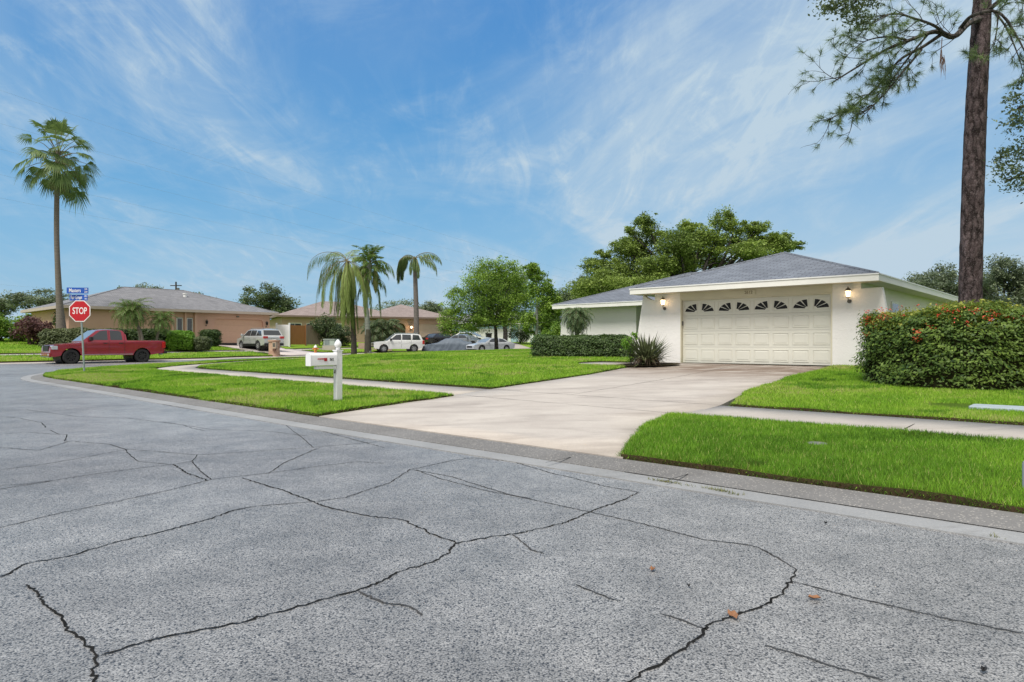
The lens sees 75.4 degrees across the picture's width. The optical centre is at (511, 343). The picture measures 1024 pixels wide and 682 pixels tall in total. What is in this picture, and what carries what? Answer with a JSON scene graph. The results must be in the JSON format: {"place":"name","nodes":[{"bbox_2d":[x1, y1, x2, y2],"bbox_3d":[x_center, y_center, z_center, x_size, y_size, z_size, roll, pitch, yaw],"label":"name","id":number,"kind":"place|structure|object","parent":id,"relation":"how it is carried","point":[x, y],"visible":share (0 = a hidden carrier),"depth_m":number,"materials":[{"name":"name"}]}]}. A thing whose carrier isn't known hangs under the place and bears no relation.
{"place":"outdoors","nodes":[
{"label":"outdoors","id":0,"kind":"place"},
{"bbox_2d":[0,338,241,353],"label":"lawn","id":1,"kind":"structure","parent":0,"point":[26,352],"depth_m":45.19,"materials":[{"name":"plant"}]},
{"bbox_2d":[0,296,19,316],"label":"background tree","id":2,"kind":"object","parent":1,"relation":"on","point":[4,310],"visible":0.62,"depth_m":94.71,"materials":[{"name":"green plant"}]},
{"bbox_2d":[0,312,20,341],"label":"bush","id":3,"kind":"object","parent":1,"relation":"on","point":[5,325],"visible":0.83,"depth_m":47.69,"materials":[{"name":"green plant"}]},
{"bbox_2d":[10,313,32,341],"bbox_3d":[-36.015,-1.132,48.994,2.347,2.279,2.067,0,0,0],"label":"bush","id":4,"kind":"object","parent":1,"relation":"on","point":[17,320],"visible":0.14,"depth_m":48.76,"materials":[{"name":"green plant"}]},
{"bbox_2d":[5,315,54,344],"bbox_3d":[-33.654,-0.872,46.607,2.805,2.228,2.480,0,0,19],"label":"red shrub","id":5,"kind":"object","parent":1,"relation":"on","point":[29,328],"visible":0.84,"depth_m":46.19,"materials":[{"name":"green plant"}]},
{"bbox_2d":[51,312,55,326],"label":"bush","id":6,"kind":"object","parent":1,"relation":"on","point":[54,321],"visible":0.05,"depth_m":50.47,"materials":[{"name":"green plant"}]},
{"bbox_2d":[11,116,101,328],"bbox_3d":[-31.516,-7.654,46.142,5.330,16.059,5.172,0,0,32],"label":"fan palm","id":7,"kind":"object","parent":1,"relation":"on","point":[58,183],"visible":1,"depth_m":45.84,"materials":[{"name":"green plant"}]},
{"bbox_2d":[37,327,126,346],"bbox_3d":[-29.704,-0.274,46.042,5.477,1.730,2.057,0,0,-20],"label":"clipped hedge","id":8,"kind":"object","parent":1,"relation":"on","point":[56,336],"visible":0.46,"depth_m":44.92,"materials":[{"name":"green plant"}]},
{"bbox_2d":[107,298,155,339],"bbox_3d":[-26.154,-1.244,45.536,3.106,3.785,2.803,0,0,0],"label":"pygmy palm","id":9,"kind":"object","parent":1,"relation":"on","point":[131,311],"visible":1,"depth_m":45.21,"materials":[{"name":"green plant"}]},
{"bbox_2d":[124,328,168,348],"bbox_3d":[-26.485,-0.299,48.187,3.350,1.609,2.059,0,0,-21],"label":"clipped hedge","id":10,"kind":"object","parent":1,"relation":"on","point":[148,334],"visible":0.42,"depth_m":47.52,"materials":[{"name":"green plant"}]},
{"bbox_2d":[20,287,278,344],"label":"tan house","id":11,"kind":"structure","parent":1,"relation":"on","point":[230,321],"depth_m":55.71,"materials":[{"name":"paint"}]},
{"bbox_2d":[176,318,182,330],"bbox_3d":[-27.487,-1.525,54.828,0.060,1.190,0.510,0,0,42],"label":"window","id":12,"kind":"structure","parent":11,"relation":"in","point":[179,321],"depth_m":54.81,"materials":[{"name":"grey glass"}]},
{"bbox_2d":[187,318,192,331],"bbox_3d":[-26.953,-1.525,55.415,0.060,1.190,0.510,0,0,42],"label":"window","id":13,"kind":"structure","parent":11,"relation":"in","point":[189,320],"depth_m":55.47,"materials":[{"name":"grey glass"}]},
{"bbox_2d":[214,319,261,342],"bbox_3d":[-24.207,-1.058,58.669,0.040,2.115,4.450,0,0,42],"label":"garage door","id":14,"kind":"structure","parent":11,"relation":"in","point":[231,329],"depth_m":58.32,"materials":[{"name":"beige metal"}]},
{"bbox_2d":[145,311,176,339],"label":"pygmy palm","id":15,"kind":"object","parent":1,"relation":"on","point":[158,320],"visible":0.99,"depth_m":46.40,"materials":[{"name":"green plant"}]},
{"bbox_2d":[165,330,195,349],"bbox_3d":[-24.314,-0.226,48.626,2.198,1.516,2.106,0,0,-33],"label":"box hedge","id":16,"kind":"object","parent":1,"relation":"on","point":[179,339],"visible":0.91,"depth_m":47.92,"materials":[{"name":"green plant"}]},
{"bbox_2d":[192,336,212,350],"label":"box hedge","id":17,"kind":"object","parent":1,"relation":"on","point":[203,343],"visible":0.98,"depth_m":48.50,"materials":[{"name":"green plant"}]},
{"bbox_2d":[199,329,222,345],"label":"box hedge","id":18,"kind":"object","parent":1,"relation":"on","point":[214,335],"visible":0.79,"depth_m":54.04,"materials":[{"name":"green plant"}]},
{"bbox_2d":[0,350,272,362],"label":"lawn","id":19,"kind":"structure","parent":0,"point":[110,359],"depth_m":41.62,"materials":[{"name":"plant"}]},
{"bbox_2d":[268,340,280,355],"bbox_3d":[-17.715,0.546,49.395,0.927,1.609,0.938,0,0,9],"label":"brick mailbox","id":20,"kind":"object","parent":19,"relation":"on","point":[274,347],"visible":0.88,"depth_m":49.04,"materials":[{"name":"brick"}]},
{"bbox_2d":[0,348,350,354],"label":"sidewalk","id":21,"kind":"structure","parent":0,"point":[193,351],"depth_m":49.27,"materials":[{"name":"concrete"}]},
{"bbox_2d":[43,356,453,416],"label":"lawn","id":22,"kind":"structure","parent":0,"point":[329,412],"depth_m":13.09,"materials":[{"name":"plant"}]},
{"bbox_2d":[67,287,89,370],"bbox_3d":[-16.046,-0.449,24.602,0.868,3.228,0.141,0,0,0],"label":"stop sign","id":23,"kind":"object","parent":22,"relation":"on","point":[79,308],"visible":1,"depth_m":24.55,"materials":[{"name":"metal"}]},
{"bbox_2d":[306,339,342,399],"bbox_3d":[-3.594,0.577,12.750,0.185,1.314,0.723,0,0,42],"label":"mailbox","id":24,"kind":"object","parent":22,"relation":"on","point":[319,360],"visible":0.97,"depth_m":12.84,"materials":[{"name":"white plastic"}]},
{"bbox_2d":[306,353,311,365],"bbox_3d":[-3.832,0.304,12.491,0.179,0.250,0.018,0,0,42],"label":"box door","id":25,"kind":"structure","parent":24,"relation":"in","point":[308,356],"depth_m":12.48,"materials":[{"name":"white plastic"}]},
{"bbox_2d":[903,262,989,298],"bbox_3d":[38.620,-3.418,59.925,7.639,8.303,5.140,0,0,0],"label":"background tree","id":26,"kind":"object","parent":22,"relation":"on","point":[944,281],"visible":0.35,"depth_m":59.39,"materials":[{"name":"green plant"}]},
{"bbox_2d":[219,345,318,355],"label":"driveway","id":27,"kind":"structure","parent":0,"point":[289,352],"depth_m":54.10,"materials":[{"name":"beige concrete"}]},
{"bbox_2d":[237,328,283,350],"bbox_3d":[-20.577,-0.319,54.141,4.740,1.802,2.290,0,0,42],"label":"parked suv","id":28,"kind":"object","parent":27,"relation":"on","point":[254,338],"visible":0.89,"depth_m":52.97,"materials":[{"name":"silver metal"}]},
{"bbox_2d":[158,358,488,394],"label":"sidewalk","id":29,"kind":"structure","parent":0,"point":[390,385],"depth_m":18.53,"materials":[{"name":"concrete"}]},
{"bbox_2d":[280,341,530,348],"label":"lawn","id":30,"kind":"structure","parent":0,"point":[346,346],"depth_m":65.52,"materials":[{"name":"plant"}]},
{"bbox_2d":[235,281,302,313],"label":"background tree","id":31,"kind":"object","parent":30,"relation":"on","point":[271,300],"visible":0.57,"depth_m":91.07,"materials":[{"name":"green plant"}]},
{"bbox_2d":[276,323,289,346],"bbox_3d":[-21.246,-0.627,61.492,1.360,2.510,0.155,0,0,0],"label":"vinyl fence","id":32,"kind":"object","parent":30,"relation":"on","point":[284,330],"visible":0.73,"depth_m":61.49,"materials":[{"name":"white plastic"}]},
{"bbox_2d":[290,324,305,345],"bbox_3d":[-20.899,-0.664,64.735,0.125,2.291,1.940,0,0,36],"label":"wooden fence","id":33,"kind":"object","parent":30,"relation":"on","point":[297,334],"visible":0.9,"depth_m":64.69,"materials":[{"name":"orange wood"}]},
{"bbox_2d":[305,324,319,345],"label":"wooden fence","id":34,"kind":"object","parent":30,"relation":"on","point":[312,337],"visible":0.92,"depth_m":66.05,"materials":[{"name":"brown wood"}]},
{"bbox_2d":[309,312,340,345],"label":"bush","id":35,"kind":"object","parent":30,"relation":"on","point":[325,331],"visible":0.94,"depth_m":67.00,"materials":[{"name":"green plant"}]},
{"bbox_2d":[332,324,357,345],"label":"bush","id":36,"kind":"object","parent":30,"relation":"on","point":[342,337],"visible":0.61,"depth_m":68.86,"materials":[{"name":"green plant"}]},
{"bbox_2d":[270,301,455,341],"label":"brown roofed house","id":37,"kind":"structure","parent":30,"relation":"on","point":[403,314],"depth_m":77.63,"materials":[{"name":"beige paint"}]},
{"bbox_2d":[419,324,442,336],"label":"garage door","id":38,"kind":"structure","parent":37,"relation":"in","point":[424,329],"depth_m":79.48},
{"bbox_2d":[371,298,430,309],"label":"background tree","id":39,"kind":"object","parent":30,"relation":"on","point":[402,301],"visible":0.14,"depth_m":103.50,"materials":[{"name":"green plant"}]},
{"bbox_2d":[396,252,441,333],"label":"feather palm","id":40,"kind":"object","parent":30,"relation":"on","point":[402,266],"visible":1,"depth_m":72.77,"materials":[{"name":"green plant"}]},
{"bbox_2d":[413,300,450,315],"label":"background tree","id":41,"kind":"object","parent":30,"relation":"on","point":[434,307],"visible":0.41,"depth_m":99.55,"materials":[{"name":"green plant"}]},
{"bbox_2d":[456,332,488,338],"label":"parked car","id":42,"kind":"object","parent":30,"relation":"on","point":[479,336],"visible":0.12,"depth_m":79.23,"materials":[{"name":"white paint"}]},
{"bbox_2d":[452,312,551,341],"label":"blue house","id":43,"kind":"structure","parent":30,"relation":"on","point":[499,331],"depth_m":93.07,"materials":[{"name":"paint"}]},
{"bbox_2d":[477,329,508,341],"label":"garage door","id":44,"kind":"structure","parent":43,"relation":"in","point":[500,331],"depth_m":93.08,"materials":[{"name":"white paint"}]},
{"bbox_2d":[474,268,535,340],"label":"background tree","id":45,"kind":"object","parent":30,"relation":"on","point":[505,334],"visible":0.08,"depth_m":79.77,"materials":[{"name":"green plant"}]},
{"bbox_2d":[508,326,534,342],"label":"bush","id":46,"kind":"object","parent":30,"relation":"on","point":[522,336],"visible":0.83,"depth_m":83.69,"materials":[{"name":"green plant"}]},
{"bbox_2d":[538,284,567,333],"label":"background tree","id":47,"kind":"object","parent":30,"relation":"on","point":[560,318],"visible":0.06,"depth_m":77.36,"materials":[{"name":"green plant"}]},
{"bbox_2d":[197,349,633,388],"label":"lawn","id":48,"kind":"structure","parent":0,"point":[473,386],"depth_m":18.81,"materials":[{"name":"plant"}]},
{"bbox_2d":[436,255,541,348],"bbox_3d":[-1.869,-3.434,57.437,9.730,8.438,5.832,0,0,0],"label":"yard tree","id":49,"kind":"object","parent":48,"relation":"on","point":[498,274],"visible":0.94,"depth_m":57.07,"materials":[{"name":"green plant"}]},
{"bbox_2d":[520,261,563,335],"bbox_3d":[2.436,-2.928,52.036,3.740,6.982,3.283,0,0,0],"label":"yard tree","id":50,"kind":"object","parent":48,"relation":"on","point":[533,271],"visible":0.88,"depth_m":51.72,"materials":[{"name":"green plant"}]},
{"bbox_2d":[538,321,560,335],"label":"bush","id":51,"kind":"object","parent":48,"relation":"on","point":[555,331],"visible":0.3,"depth_m":39.84,"materials":[{"name":"green plant"}]},
{"bbox_2d":[561,307,594,335],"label":"pygmy palm","id":52,"kind":"object","parent":48,"relation":"on","point":[575,317],"visible":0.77,"depth_m":29.93,"materials":[{"name":"green plant"}]},
{"bbox_2d":[529,333,634,356],"bbox_3d":[2.743,0.120,26.932,4.865,1.091,1.463,0,0,31],"label":"hedge","id":53,"kind":"object","parent":48,"relation":"on","point":[587,345],"visible":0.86,"depth_m":26.50,"materials":[{"name":"green plant"}]},
{"bbox_2d":[615,363,679,365],"bbox_3d":[4.338,0.683,21.400,2.220,0.081,1.300,0,0,0],"label":"mulch bed","id":54,"kind":"object","parent":48,"relation":"on","point":[648,365],"visible":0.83,"depth_m":21.23,"materials":[{"name":"soil"}]},
{"bbox_2d":[620,332,638,363],"bbox_3d":[3.897,0.175,21.686,0.721,1.146,0.565,0,0,0],"label":"shrub","id":55,"kind":"object","parent":54,"relation":"on","point":[627,342],"visible":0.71,"depth_m":21.67,"materials":[{"name":"green plant"}]},
{"bbox_2d":[608,329,679,366],"bbox_3d":[4.333,0.140,21.425,2.501,1.242,2.243,0,0,-31],"label":"spiky plant","id":56,"kind":"object","parent":54,"relation":"on","point":[646,353],"visible":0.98,"depth_m":21.11,"materials":[{"name":"green plant"}]},
{"bbox_2d":[561,204,807,299],"bbox_3d":[13.000,-4.963,50.188,19.043,11.065,11.004,0,0,0],"label":"oak tree","id":57,"kind":"object","parent":48,"relation":"on","point":[692,248],"visible":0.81,"depth_m":49.33,"materials":[{"name":"green plant"}]},
{"bbox_2d":[552,252,957,365],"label":"white house","id":58,"kind":"structure","parent":48,"relation":"on","point":[786,308],"depth_m":21.14,"materials":[{"name":"paint"}]},
{"bbox_2d":[683,294,830,364],"bbox_3d":[7.598,-0.395,20.975,4.760,2.090,0.062,0,0,42],"label":"garage door","id":59,"kind":"structure","parent":58,"relation":"in","point":[789,335],"depth_m":20.79,"materials":[{"name":"beige paint"}]},
{"bbox_2d":[891,301,898,313],"bbox_3d":[12.457,-0.975,21.580,0.051,0.750,0.900,0,0,42],"label":"window","id":60,"kind":"structure","parent":58,"relation":"in","point":[894,305],"depth_m":21.45,"materials":[{"name":"grey glass"}]},
{"bbox_2d":[983,252,1023,306],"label":"background tree","id":61,"kind":"object","parent":48,"relation":"on","point":[996,279],"visible":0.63,"depth_m":57.45,"materials":[{"name":"green plant"}]},
{"bbox_2d":[1009,277,1023,306],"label":"background tree","id":62,"kind":"object","parent":48,"relation":"on","point":[1020,295],"visible":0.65,"depth_m":56.79,"materials":[{"name":"green plant"}]},
{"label":"mulch bed","id":63,"kind":"structure","parent":48,"relation":"on","visible":0},
{"bbox_2d":[307,250,381,353],"bbox_3d":[-9.693,-2.405,38.629,3.836,6.440,3.005,0,0,39],"label":"weeping palm","id":64,"kind":"object","parent":63,"relation":"on","point":[346,276],"visible":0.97,"depth_m":38.39,"materials":[{"name":"green plant"}]},
{"bbox_2d":[351,244,394,353],"bbox_3d":[-8.136,-2.462,38.353,2.100,6.439,2.079,0,0,36],"label":"feather palm","id":65,"kind":"object","parent":63,"relation":"on","point":[366,267],"visible":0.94,"depth_m":38.26,"materials":[{"name":"green plant"}]},
{"bbox_2d":[303,348,532,353],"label":"lawn","id":66,"kind":"structure","parent":0,"point":[396,350],"depth_m":63.34,"materials":[{"name":"plant"}]},
{"bbox_2d":[322,339,340,349],"bbox_3d":[-15.788,0.112,58.000,1.240,0.980,0.960,0,0,17],"label":"utility cabinet","id":67,"kind":"object","parent":66,"relation":"on","point":[328,344],"visible":0.76,"depth_m":57.58,"materials":[{"name":"white metal"}]},
{"bbox_2d":[306,349,363,352],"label":"grass","id":68,"kind":"structure","parent":66,"relation":"on","point":[343,351],"depth_m":58.93,"materials":[{"name":"green plant"}]},
{"bbox_2d":[358,343,391,350],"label":"wall","id":69,"kind":"structure","parent":66,"relation":"on","point":[360,345],"depth_m":66.00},
{"bbox_2d":[359,318,404,342],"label":"bushy palm","id":70,"kind":"object","parent":66,"relation":"on","point":[382,331],"visible":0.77,"depth_m":69.08,"materials":[{"name":"green plant"}]},
{"bbox_2d":[0,358,1023,681],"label":"road","id":71,"kind":"structure","parent":0,"point":[498,606],"depth_m":3.78,"materials":[{"name":"grey asphalt"}]},
{"bbox_2d":[40,329,166,363],"bbox_3d":[-23.461,0.200,38.387,2.447,2.009,6.070,0,0,42],"label":"pickup truck","id":72,"kind":"object","parent":71,"relation":"on","point":[106,342],"visible":0.97,"depth_m":37.54,"materials":[{"name":"red paint"}]},
{"bbox_2d":[0,357,274,364],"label":"gutter","id":73,"kind":"object","parent":71,"relation":"on","point":[135,361],"visible":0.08,"depth_m":39.79,"materials":[{"name":"concrete"}]},
{"bbox_2d":[0,352,389,363],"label":"curb","id":74,"kind":"structure","parent":71,"relation":"on","point":[165,359],"depth_m":41.95,"materials":[{"name":"concrete"}]},
{"bbox_2d":[371,333,424,352],"bbox_3d":[-11.095,-0.024,64.302,4.950,1.924,2.315,0,0,-21],"label":"parked suv","id":75,"kind":"object","parent":71,"relation":"on","point":[410,342],"visible":0.99,"depth_m":63.62,"materials":[{"name":"white paint"}]},
{"bbox_2d":[0,423,796,681],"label":"road crack","id":76,"kind":"object","parent":71,"relation":"on","point":[256,616],"visible":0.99,"depth_m":3.29,"materials":[{"name":"black asphalt"}]},
{"bbox_2d":[421,338,471,350],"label":"covered car","id":77,"kind":"object","parent":71,"relation":"on","point":[450,344],"visible":0.8,"depth_m":65.65,"materials":[{"name":"grey fabric"}]},
{"bbox_2d":[466,338,514,349],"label":"parked car","id":78,"kind":"object","parent":71,"relation":"on","point":[485,344],"visible":0.73,"depth_m":65.64,"materials":[{"name":"silver metal"}]},
{"bbox_2d":[0,404,1022,679],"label":"road crack","id":79,"kind":"object","parent":71,"relation":"on","point":[512,534],"visible":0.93,"depth_m":4.99,"materials":[{"name":"black asphalt"}]},
{"bbox_2d":[21,373,1023,544],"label":"gutter","id":80,"kind":"object","parent":71,"relation":"on","point":[1014,537],"visible":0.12,"depth_m":6.10,"materials":[{"name":"concrete"}]},
{"bbox_2d":[549,457,1020,531],"bbox_3d":[0.094,1.248,7.569,26.002,0.080,0.636,0,0,42],"label":"slab joint","id":81,"kind":"object","parent":80,"relation":"on","point":[796,497],"visible":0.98,"depth_m":5.49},
{"bbox_2d":[648,477,1005,538],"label":"gutter weeds","id":82,"kind":"object","parent":80,"relation":"on","point":[724,490],"visible":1,"depth_m":5.81,"materials":[{"name":"green plant"}]},
{"bbox_2d":[31,374,1023,532],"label":"curb","id":83,"kind":"structure","parent":71,"relation":"on","point":[996,519],"depth_m":6.44,"materials":[{"name":"grey concrete"}]},
{"bbox_2d":[728,609,737,618],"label":"fallen leaf","id":84,"kind":"object","parent":71,"relation":"on","point":[733,613],"visible":1,"depth_m":3.15,"materials":[{"name":"brown plant"}]},
{"bbox_2d":[808,594,820,598],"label":"fallen leaf","id":85,"kind":"object","parent":71,"relation":"on","point":[813,596],"visible":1,"depth_m":3.36,"materials":[{"name":"brown plant"}]},
{"bbox_2d":[0,0,1023,337],"label":"sky","id":86,"kind":"structure","parent":0,"point":[537,131],"materials":[{"name":"blue"}]},
{"bbox_2d":[512,342,531,348],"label":"driveway","id":87,"kind":"structure","parent":0,"point":[518,346],"depth_m":74.47,"materials":[{"name":"concrete"}]},
{"bbox_2d":[242,350,829,365],"bbox_3d":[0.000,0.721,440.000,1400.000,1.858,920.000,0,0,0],"label":"ground","id":88,"kind":"structure","parent":0,"point":[750,364],"depth_m":26.30,"materials":[{"name":"grey concrete"}]},
{"bbox_2d":[1,288,69,314],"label":"background tree","id":89,"kind":"object","parent":88,"relation":"on","point":[21,300],"visible":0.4,"depth_m":88.55,"materials":[{"name":"green plant"}]},
{"bbox_2d":[133,282,163,288],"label":"background tree","id":90,"kind":"object","parent":88,"relation":"on","point":[142,286],"visible":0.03,"depth_m":87.57,"materials":[{"name":"green plant"}]},
{"bbox_2d":[319,362,826,458],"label":"driveway","id":91,"kind":"structure","parent":0,"point":[546,418],"depth_m":11.80,"materials":[{"name":"concrete"}]},
{"bbox_2d":[560,273,586,313],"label":"background tree","id":92,"kind":"object","parent":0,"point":[565,295],"visible":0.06,"depth_m":65.72,"materials":[{"name":"green plant"}]},
{"bbox_2d":[581,362,622,364],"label":"path","id":93,"kind":"structure","parent":0,"point":[610,363],"depth_m":23.32,"materials":[{"name":"concrete"}]},
{"bbox_2d":[616,411,1023,513],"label":"lawn","id":94,"kind":"structure","parent":0,"point":[913,495],"depth_m":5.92,"materials":[{"name":"plant"}]},
{"bbox_2d":[1022,461,1023,487],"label":"marker post","id":95,"kind":"object","parent":94,"relation":"on","point":[1023,474],"visible":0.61,"depth_m":5.30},
{"bbox_2d":[681,406,1023,439],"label":"sidewalk","id":96,"kind":"structure","parent":0,"point":[1000,430],"depth_m":9.40,"materials":[{"name":"concrete"}]},
{"bbox_2d":[456,365,913,427],"bbox_3d":[6.700,0.892,8.617,10.408,0.461,22.379,0,0,-22],"label":"slab joint","id":97,"kind":"object","parent":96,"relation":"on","point":[654,400],"visible":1,"depth_m":13.46,"materials":[{"name":"grey concrete"}]},
{"bbox_2d":[730,364,1023,425],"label":"lawn","id":98,"kind":"structure","parent":0,"point":[951,405],"depth_m":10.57,"materials":[{"name":"plant"}]},
{"bbox_2d":[790,0,1023,321],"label":"pine tree","id":99,"kind":"object","parent":98,"relation":"on","point":[978,20],"visible":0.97,"depth_m":16.55,"materials":[{"name":"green plant"}]},
{"bbox_2d":[808,0,1023,203],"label":"live oak","id":100,"kind":"object","parent":98,"relation":"on","point":[834,9],"visible":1,"depth_m":12.29,"materials":[{"name":"green plant"}]},
{"bbox_2d":[848,298,1023,389],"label":"ixora hedge","id":101,"kind":"object","parent":98,"relation":"on","point":[955,346],"visible":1,"depth_m":12.92,"materials":[{"name":"green plant"}]},
{"bbox_2d":[969,404,1023,410],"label":"utility slab","id":102,"kind":"structure","parent":98,"relation":"on","point":[991,406],"depth_m":10.21,"materials":[{"name":"grey concrete"}]},
{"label":"driveway","id":103,"kind":"structure","parent":0,"visible":0},
{"bbox_2d":[422,333,451,344],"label":"parked sedan","id":104,"kind":"object","parent":103,"relation":"on","point":[432,338],"visible":0.45,"depth_m":74.10,"materials":[{"name":"black paint"}]},
{"bbox_2d":[450,334,480,343],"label":"parked car","id":105,"kind":"object","parent":103,"relation":"on","point":[468,338],"visible":0.23,"depth_m":73.18,"materials":[{"name":"blue paint"}]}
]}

